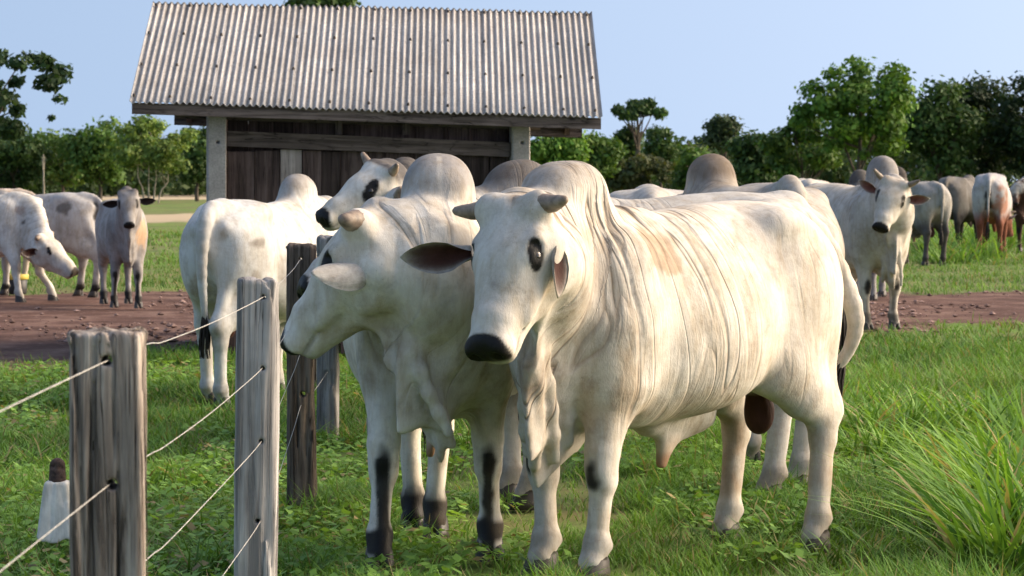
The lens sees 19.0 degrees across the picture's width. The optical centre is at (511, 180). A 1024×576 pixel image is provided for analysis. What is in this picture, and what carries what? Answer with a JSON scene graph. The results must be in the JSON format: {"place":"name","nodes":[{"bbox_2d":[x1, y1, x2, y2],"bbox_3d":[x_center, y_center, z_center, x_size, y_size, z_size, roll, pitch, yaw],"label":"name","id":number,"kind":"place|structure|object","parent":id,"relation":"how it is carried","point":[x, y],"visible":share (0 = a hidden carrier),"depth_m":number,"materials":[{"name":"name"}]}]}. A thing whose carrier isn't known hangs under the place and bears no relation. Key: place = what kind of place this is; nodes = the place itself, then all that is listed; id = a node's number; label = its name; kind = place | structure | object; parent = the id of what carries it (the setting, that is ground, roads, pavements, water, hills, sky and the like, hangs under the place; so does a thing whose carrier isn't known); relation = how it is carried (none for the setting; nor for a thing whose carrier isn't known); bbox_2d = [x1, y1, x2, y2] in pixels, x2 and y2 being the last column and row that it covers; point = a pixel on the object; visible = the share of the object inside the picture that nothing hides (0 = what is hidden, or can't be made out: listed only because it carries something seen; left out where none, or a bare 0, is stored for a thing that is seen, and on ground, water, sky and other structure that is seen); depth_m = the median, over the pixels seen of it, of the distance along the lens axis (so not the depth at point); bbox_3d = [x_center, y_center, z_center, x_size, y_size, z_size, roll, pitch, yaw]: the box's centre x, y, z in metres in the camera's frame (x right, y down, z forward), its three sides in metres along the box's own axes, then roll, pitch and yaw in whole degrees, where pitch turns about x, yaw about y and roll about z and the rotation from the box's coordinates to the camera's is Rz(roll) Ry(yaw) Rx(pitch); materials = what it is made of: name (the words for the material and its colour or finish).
{"place":"outdoors","nodes":[
{"label":"outdoors","id":0,"kind":"place"},
{"bbox_2d":[0,225,1023,575],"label":"grass","id":1,"kind":"structure","parent":0,"point":[912,353],"depth_m":14.89,"materials":[{"name":"green plant"}]},
{"bbox_2d":[0,218,1023,575],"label":"tall grass","id":2,"kind":"structure","parent":0,"point":[978,470],"depth_m":14.36,"materials":[{"name":"green plant"}]},
{"bbox_2d":[0,182,1023,575],"bbox_3d":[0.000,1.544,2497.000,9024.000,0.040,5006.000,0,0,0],"label":"ground","id":3,"kind":"structure","parent":0,"point":[172,212],"depth_m":33.59,"materials":[{"name":"green plant"}]},
{"bbox_2d":[0,188,35,273],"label":"zebu cow","id":4,"kind":"object","parent":3,"relation":"on","point":[25,265],"visible":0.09,"depth_m":44.23},
{"bbox_2d":[9,274,28,294],"bbox_3d":[-6.676,1.396,41.200,0.340,0.268,0.340,0,0,0],"label":"feed bucket","id":5,"kind":"object","parent":3,"relation":"on","point":[24,278],"visible":0.62,"depth_m":41.08,"materials":[{"name":"white plastic"}]},
{"bbox_2d":[0,126,58,190],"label":"tree","id":6,"kind":"object","parent":3,"relation":"on","point":[29,152],"visible":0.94,"depth_m":238.89,"materials":[{"name":"green plant"}]},
{"bbox_2d":[0,48,73,143],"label":"tree","id":7,"kind":"object","parent":3,"relation":"on","point":[51,81],"visible":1,"depth_m":94.60,"materials":[{"name":"green plant"}]},
{"bbox_2d":[0,191,78,301],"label":"zebu cow","id":8,"kind":"object","parent":3,"relation":"on","point":[26,232],"visible":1,"depth_m":38.59},
{"bbox_2d":[42,156,45,193],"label":"post","id":9,"kind":"object","parent":3,"relation":"on","point":[43,160],"visible":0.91,"depth_m":189.97,"materials":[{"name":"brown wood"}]},
{"bbox_2d":[37,458,68,542],"bbox_3d":[-1.842,1.293,12.400,0.153,0.338,0.155,0,0,0],"label":"concrete stub","id":10,"kind":"object","parent":3,"relation":"on","point":[54,509],"visible":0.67,"depth_m":12.34,"materials":[{"name":"white concrete"}]},
{"bbox_2d":[0,190,109,297],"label":"zebu cow","id":11,"kind":"object","parent":3,"relation":"on","point":[71,217],"visible":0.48,"depth_m":40.10},
{"bbox_2d":[26,127,84,191],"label":"tree","id":12,"kind":"object","parent":3,"relation":"on","point":[57,172],"visible":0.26,"depth_m":249.22,"materials":[{"name":"green plant"}]},
{"bbox_2d":[49,114,133,199],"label":"tree","id":13,"kind":"object","parent":3,"relation":"on","point":[87,153],"visible":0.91,"depth_m":238.77,"materials":[{"name":"green plant"}]},
{"bbox_2d":[67,326,147,575],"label":"fence post","id":14,"kind":"object","parent":3,"relation":"on","point":[107,444],"visible":0.98,"depth_m":5.98,"materials":[{"name":"grey wood"}]},
{"bbox_2d":[146,355,299,560],"bbox_3d":[-0.849,0.859,9.652,0.159,0.144,16.903,0,0,-1],"label":"fence wire","id":15,"kind":"object","parent":14,"relation":"attached to","point":[222,485],"visible":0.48,"depth_m":7.96,"materials":[{"name":"silver metal"}]},
{"bbox_2d":[95,186,155,307],"bbox_3d":[-4.753,0.796,37.248,0.642,1.467,2.271,0,0,-14],"label":"zebu heifer","id":16,"kind":"object","parent":3,"relation":"on","point":[121,232],"visible":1,"depth_m":36.78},
{"bbox_2d":[109,114,199,202],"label":"tree","id":17,"kind":"object","parent":3,"relation":"on","point":[138,146],"visible":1,"depth_m":208.72,"materials":[{"name":"green plant"}]},
{"bbox_2d":[166,125,205,200],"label":"tree","id":18,"kind":"object","parent":3,"relation":"on","point":[196,157],"visible":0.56,"depth_m":228.69,"materials":[{"name":"green plant"}]},
{"bbox_2d":[234,277,279,575],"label":"fence post","id":19,"kind":"object","parent":3,"relation":"on","point":[256,473],"visible":0.99,"depth_m":9.33,"materials":[{"name":"grey wood"}]},
{"bbox_2d":[222,373,326,575],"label":"fence wire","id":20,"kind":"object","parent":19,"relation":"attached to","point":[279,472],"visible":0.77,"depth_m":9.32,"materials":[{"name":"silver metal"}]},
{"bbox_2d":[179,174,337,409],"bbox_3d":[-1.597,0.740,21.580,0.680,1.579,2.798,0,0,20],"label":"zebu bull","id":21,"kind":"object","parent":3,"relation":"on","point":[225,244],"visible":0.55,"depth_m":20.46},
{"bbox_2d":[286,242,316,514],"bbox_3d":[-0.970,0.936,14.100,0.144,1.304,0.144,0,0,0],"label":"fence post","id":22,"kind":"object","parent":3,"relation":"on","point":[301,463],"visible":0.64,"depth_m":14.04,"materials":[{"name":"wood"}]},
{"bbox_2d":[283,0,361,6],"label":"tree","id":23,"kind":"object","parent":3,"relation":"on","point":[329,3],"visible":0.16,"depth_m":119.40,"materials":[{"name":"green plant"}]},
{"bbox_2d":[316,235,339,439],"bbox_3d":[-1.089,0.952,18.099,0.138,1.266,0.140,0,0,0],"label":"fence post","id":24,"kind":"object","parent":3,"relation":"on","point":[328,393],"visible":0.48,"depth_m":18.04,"materials":[{"name":"grey wood"}]},
{"bbox_2d":[0,331,287,571],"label":"fence wire","id":25,"kind":"object","parent":24,"relation":"attached to","point":[115,480],"visible":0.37,"depth_m":5.81,"materials":[{"name":"silver metal"}]},
{"bbox_2d":[0,259,300,411],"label":"fence wire","id":26,"kind":"object","parent":24,"relation":"attached to","point":[111,358],"visible":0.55,"depth_m":5.91,"materials":[{"name":"silver metal"}]},
{"bbox_2d":[315,152,414,445],"bbox_3d":[-0.627,0.684,18.106,0.762,1.692,2.487,0,0,4],"label":"zebu bull","id":27,"kind":"object","parent":3,"relation":"on","point":[382,177],"visible":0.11,"depth_m":16.98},
{"bbox_2d":[129,1,602,355],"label":"shed","id":28,"kind":"structure","parent":3,"relation":"on","point":[271,97],"depth_m":26.85,"materials":[{"name":"metal"}]},
{"bbox_2d":[280,153,513,572],"bbox_3d":[-0.356,0.711,12.663,0.895,1.639,2.259,0,0,8],"label":"zebu bull","id":29,"kind":"object","parent":3,"relation":"on","point":[385,313],"visible":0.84,"depth_m":11.88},
{"bbox_2d":[0,358,960,575],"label":"weeds","id":30,"kind":"object","parent":3,"relation":"on","point":[456,558],"visible":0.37,"depth_m":13.79,"materials":[{"name":"green plant"}]},
{"bbox_2d":[1,107,1022,196],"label":"wood","id":31,"kind":"object","parent":3,"relation":"on","point":[844,172],"visible":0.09,"depth_m":300.51,"materials":[{"name":"green plant"}]},
{"bbox_2d":[0,290,1023,367],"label":"clods","id":32,"kind":"object","parent":3,"relation":"on","point":[186,327],"visible":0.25,"depth_m":33.43,"materials":[{"name":"brown soil"}]},
{"bbox_2d":[530,129,593,164],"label":"tree","id":33,"kind":"object","parent":3,"relation":"on","point":[543,150],"visible":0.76,"depth_m":188.93,"materials":[{"name":"green plant"}]},
{"bbox_2d":[297,159,850,510],"bbox_3d":[0.329,0.715,14.425,2.927,1.631,0.907,0,0,-27],"label":"zebu bull","id":34,"kind":"object","parent":3,"relation":"on","point":[499,179],"visible":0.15,"depth_m":14.53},
{"bbox_2d":[583,129,628,178],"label":"tree","id":35,"kind":"object","parent":3,"relation":"on","point":[606,155],"visible":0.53,"depth_m":213.99,"materials":[{"name":"green plant"}]},
{"bbox_2d":[609,124,647,159],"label":"tree","id":36,"kind":"object","parent":3,"relation":"on","point":[624,135],"visible":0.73,"depth_m":261.46,"materials":[{"name":"green plant"}]},
{"bbox_2d":[400,160,864,575],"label":"zebu bull","id":37,"kind":"object","parent":3,"relation":"on","point":[601,323],"visible":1,"depth_m":11.81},
{"bbox_2d":[610,97,668,158],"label":"tree","id":38,"kind":"object","parent":3,"relation":"on","point":[635,109],"visible":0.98,"depth_m":259.31,"materials":[{"name":"green plant"}]},
{"bbox_2d":[605,153,675,191],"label":"tree","id":39,"kind":"object","parent":3,"relation":"on","point":[632,173],"visible":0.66,"depth_m":224.09,"materials":[{"name":"green plant"}]},
{"bbox_2d":[610,184,683,198],"bbox_3d":[0.911,0.776,20.252,0.758,1.508,2.428,0,0,2],"label":"zebu cow","id":40,"kind":"object","parent":3,"relation":"on","point":[645,191],"visible":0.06,"depth_m":19.36},
{"bbox_2d":[638,124,683,187],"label":"tree","id":41,"kind":"object","parent":3,"relation":"on","point":[661,143],"visible":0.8,"depth_m":249.27,"materials":[{"name":"green plant"}]},
{"bbox_2d":[666,144,711,189],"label":"tree","id":42,"kind":"object","parent":3,"relation":"on","point":[690,155],"visible":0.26,"depth_m":254.38,"materials":[{"name":"green plant"}]},
{"bbox_2d":[698,114,745,158],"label":"tree","id":43,"kind":"object","parent":3,"relation":"on","point":[718,128],"visible":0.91,"depth_m":269.36,"materials":[{"name":"green plant"}]},
{"bbox_2d":[720,127,780,183],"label":"tree","id":44,"kind":"object","parent":3,"relation":"on","point":[748,158],"visible":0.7,"depth_m":224.24,"materials":[{"name":"green plant"}]},
{"bbox_2d":[676,154,844,468],"bbox_3d":[1.288,0.686,17.081,0.801,1.687,2.274,0,0,-12],"label":"zebu bull","id":45,"kind":"object","parent":3,"relation":"on","point":[708,173],"visible":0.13,"depth_m":16.50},
{"bbox_2d":[752,118,843,179],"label":"tree","id":46,"kind":"object","parent":3,"relation":"on","point":[779,147],"visible":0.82,"depth_m":189.52,"materials":[{"name":"green plant"}]},
{"bbox_2d":[799,178,828,186],"bbox_3d":[3.484,0.750,36.399,0.738,1.561,2.352,0,0,2],"label":"zebu cow","id":47,"kind":"object","parent":3,"relation":"on","point":[807,182],"visible":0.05,"depth_m":35.51},
{"bbox_2d":[786,54,924,171],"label":"tree","id":48,"kind":"object","parent":3,"relation":"on","point":[884,107],"visible":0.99,"depth_m":178.86,"materials":[{"name":"green plant"}]},
{"bbox_2d":[848,169,886,300],"bbox_3d":[4.566,0.692,39.684,0.759,1.676,2.152,0,0,12],"label":"zebu bull","id":49,"kind":"object","parent":3,"relation":"on","point":[857,175],"visible":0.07,"depth_m":39.05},
{"bbox_2d":[806,156,929,329],"bbox_3d":[3.595,0.636,31.923,0.819,1.787,2.410,0,0,-23],"label":"zebu bull","id":50,"kind":"object","parent":3,"relation":"on","point":[874,212],"visible":0.68,"depth_m":31.27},
{"bbox_2d":[897,166,951,265],"bbox_3d":[7.325,0.633,55.706,1.128,1.795,2.307,0,0,-1],"label":"zebu bull","id":51,"kind":"object","parent":3,"relation":"on","point":[933,213],"visible":0.55,"depth_m":54.76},
{"bbox_2d":[880,74,997,180],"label":"tree","id":52,"kind":"object","parent":3,"relation":"on","point":[941,131],"visible":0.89,"depth_m":213.53,"materials":[{"name":"green plant"}]},
{"bbox_2d":[938,175,977,246],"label":"zebu cow","id":53,"kind":"object","parent":3,"relation":"on","point":[960,189],"visible":0.52,"depth_m":65.47},
{"bbox_2d":[945,70,1023,179],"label":"tree","id":54,"kind":"object","parent":3,"relation":"on","point":[981,94],"visible":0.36,"depth_m":218.70,"materials":[{"name":"green plant"}]},
{"bbox_2d":[972,173,1016,256],"bbox_3d":[9.804,0.686,62.274,0.820,1.688,3.009,0,0,12],"label":"zebu cow","id":55,"kind":"object","parent":3,"relation":"on","point":[991,199],"visible":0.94,"depth_m":61.05},
{"bbox_2d":[976,70,1023,182],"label":"tree","id":56,"kind":"object","parent":3,"relation":"on","point":[1011,135],"visible":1,"depth_m":214.93,"materials":[{"name":"green plant"}]},
{"bbox_2d":[1009,178,1023,251],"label":"zebu cow","id":57,"kind":"object","parent":3,"relation":"on","point":[1016,188],"visible":0.78,"depth_m":65.06},
{"bbox_2d":[0,0,1023,181],"label":"sky","id":58,"kind":"structure","parent":0,"point":[699,60],"materials":[{"name":"blue"}]}
]}

